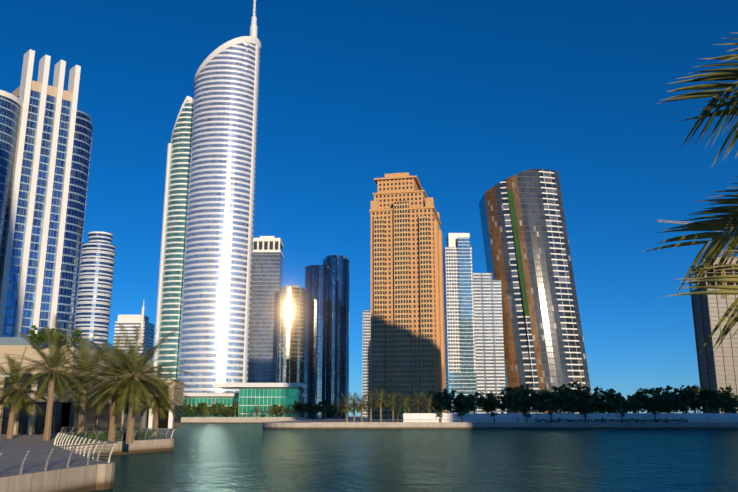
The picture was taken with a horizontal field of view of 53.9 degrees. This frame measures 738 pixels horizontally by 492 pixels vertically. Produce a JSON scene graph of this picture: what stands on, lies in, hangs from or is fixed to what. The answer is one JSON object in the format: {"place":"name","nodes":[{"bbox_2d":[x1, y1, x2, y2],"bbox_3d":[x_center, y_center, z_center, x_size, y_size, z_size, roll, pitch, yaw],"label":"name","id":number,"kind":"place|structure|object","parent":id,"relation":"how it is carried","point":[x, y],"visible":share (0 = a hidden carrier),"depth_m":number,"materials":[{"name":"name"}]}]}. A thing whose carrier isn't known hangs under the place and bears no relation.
{"place":"outdoors","nodes":[
{"label":"outdoors","id":0,"kind":"place"},
{"bbox_2d":[0,433,173,491],"bbox_3d":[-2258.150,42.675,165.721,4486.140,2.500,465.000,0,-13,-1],"label":"promenade","id":1,"kind":"structure","parent":0,"point":[82,476],"depth_m":38.65,"materials":[{"name":"stone"}]},
{"bbox_2d":[0,49,92,336],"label":"finned glass tower","id":2,"kind":"structure","parent":1,"relation":"on","point":[46,131],"depth_m":342.30,"materials":[{"name":"blue glass"}]},
{"bbox_2d":[0,432,117,473],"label":"deck railing","id":3,"kind":"object","parent":1,"relation":"on","point":[90,450],"visible":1,"depth_m":37.57,"materials":[{"name":"silver metal"}]},
{"bbox_2d":[0,337,183,434],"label":"low building","id":4,"kind":"structure","parent":1,"relation":"on","point":[66,414],"depth_m":102.96,"materials":[{"name":"beige stone"},{"name":"dark glass"}]},
{"bbox_2d":[27,325,158,442],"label":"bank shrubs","id":5,"kind":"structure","parent":1,"relation":"on","point":[39,337],"depth_m":98.88,"materials":[{"name":"green plant"}]},
{"bbox_2d":[0,314,198,443],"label":"palm trees","id":6,"kind":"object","parent":1,"relation":"on","point":[118,390],"depth_m":74.89,"materials":[{"name":"green plant"}]},
{"bbox_2d":[57,427,174,442],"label":"second deck railing","id":7,"kind":"structure","parent":1,"relation":"on","point":[122,436],"depth_m":78.48,"materials":[{"name":"silver metal"}]},
{"bbox_2d":[0,375,707,436],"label":"lamp posts","id":8,"kind":"object","parent":1,"relation":"on","point":[52,435],"visible":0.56,"depth_m":88.67,"materials":[{"name":"grey metal"}]},
{"bbox_2d":[0,0,737,415],"label":"sky","id":9,"kind":"structure","parent":0,"point":[463,97],"materials":[{"name":"blue"}]},
{"bbox_2d":[90,423,737,491],"bbox_3d":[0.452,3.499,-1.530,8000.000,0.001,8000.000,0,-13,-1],"label":"water","id":10,"kind":"structure","parent":0,"point":[228,457],"depth_m":61.82,"materials":[{"name":"teal liquid"}]},
{"bbox_2d":[181,416,737,428],"bbox_3d":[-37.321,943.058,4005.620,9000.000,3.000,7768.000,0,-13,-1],"label":"bank land","id":11,"kind":"structure","parent":0,"point":[289,424],"depth_m":225.10,"materials":[{"name":"concrete"}]},
{"bbox_2d":[74,231,115,344],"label":"round tower balconies","id":12,"kind":"structure","parent":11,"relation":"on","point":[95,287],"depth_m":844.77,"materials":[{"name":"grey"}]},
{"bbox_2d":[113,302,154,357],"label":"white tower","id":13,"kind":"structure","parent":11,"relation":"on","point":[142,321],"depth_m":665.76,"materials":[{"name":"grey"}]},
{"bbox_2d":[153,0,306,416],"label":"skyscraper","id":14,"kind":"structure","parent":11,"relation":"on","point":[204,289],"depth_m":533.28,"materials":[{"name":"white glass"}]},
{"bbox_2d":[248,236,283,382],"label":"skyscraper","id":15,"kind":"structure","parent":11,"relation":"on","point":[267,270],"depth_m":689.00,"materials":[{"name":"grey"}]},
{"bbox_2d":[277,285,305,416],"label":"skyscraper","id":16,"kind":"structure","parent":11,"relation":"on","point":[291,344],"depth_m":668.05,"materials":[{"name":"brown glass"}]},
{"bbox_2d":[200,389,449,421],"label":"palm trees","id":17,"kind":"object","parent":11,"relation":"on","point":[370,403],"depth_m":252.78,"materials":[{"name":"green plant"}]},
{"bbox_2d":[303,255,349,417],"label":"skyscraper","id":18,"kind":"structure","parent":11,"relation":"on","point":[326,363],"depth_m":713.28,"materials":[{"name":"blue glass"}]},
{"bbox_2d":[363,310,370,417],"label":"skyscraper","id":19,"kind":"structure","parent":11,"relation":"on","point":[367,350],"depth_m":877.03,"materials":[{"name":"grey"}]},
{"bbox_2d":[369,172,445,418],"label":"sandstone tower","id":20,"kind":"structure","parent":11,"relation":"on","point":[407,328],"depth_m":525.63,"materials":[{"name":"stone"}]},
{"bbox_2d":[443,233,476,412],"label":"skyscraper","id":21,"kind":"structure","parent":11,"relation":"on","point":[460,362],"depth_m":591.07,"materials":[{"name":"grey"}]},
{"bbox_2d":[182,381,737,421],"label":"shore trees","id":22,"kind":"object","parent":11,"relation":"on","point":[683,400],"visible":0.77,"depth_m":268.25,"materials":[{"name":"green plant"}]},
{"bbox_2d":[473,273,506,412],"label":"white tower bands","id":23,"kind":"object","parent":11,"relation":"on","point":[489,340],"visible":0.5,"depth_m":636.08,"materials":[{"name":"grey"}]},
{"bbox_2d":[325,419,719,421],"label":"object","id":24,"kind":"structure","parent":11,"relation":"on","point":[421,419],"depth_m":225.57,"materials":[{"name":"silver metal"}]},
{"bbox_2d":[479,169,594,412],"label":"skyscraper","id":25,"kind":"structure","parent":11,"relation":"on","point":[526,245],"depth_m":700.03,"materials":[{"name":"brown"}]},
{"bbox_2d":[535,418,687,421],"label":"shore hedge","id":26,"kind":"object","parent":11,"relation":"on","point":[628,420],"depth_m":234.24,"materials":[{"name":"green plant"}]},
{"bbox_2d":[688,257,737,412],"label":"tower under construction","id":27,"kind":"structure","parent":11,"relation":"on","point":[717,369],"depth_m":591.75,"materials":[{"name":"concrete"}]},
{"bbox_2d":[658,220,730,296],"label":"tower crane","id":28,"kind":"object","parent":27,"relation":"on","point":[717,231],"visible":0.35,"depth_m":594.82,"materials":[{"name":"orange"}]},
{"bbox_2d":[181,413,737,422],"bbox_3d":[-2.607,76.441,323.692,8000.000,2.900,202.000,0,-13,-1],"label":"shore walls","id":29,"kind":"structure","parent":0,"point":[693,417],"depth_m":237.42,"materials":[{"name":"concrete"}]},
{"bbox_3d":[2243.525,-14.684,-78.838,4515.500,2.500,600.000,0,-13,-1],"label":"bank land","id":30,"kind":"structure","parent":0,"visible":0},
{"bbox_2d":[644,33,737,356],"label":"palm fronds","id":31,"kind":"object","parent":30,"relation":"on","point":[717,245],"visible":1,"depth_m":4.36,"materials":[{"name":"green plant"}]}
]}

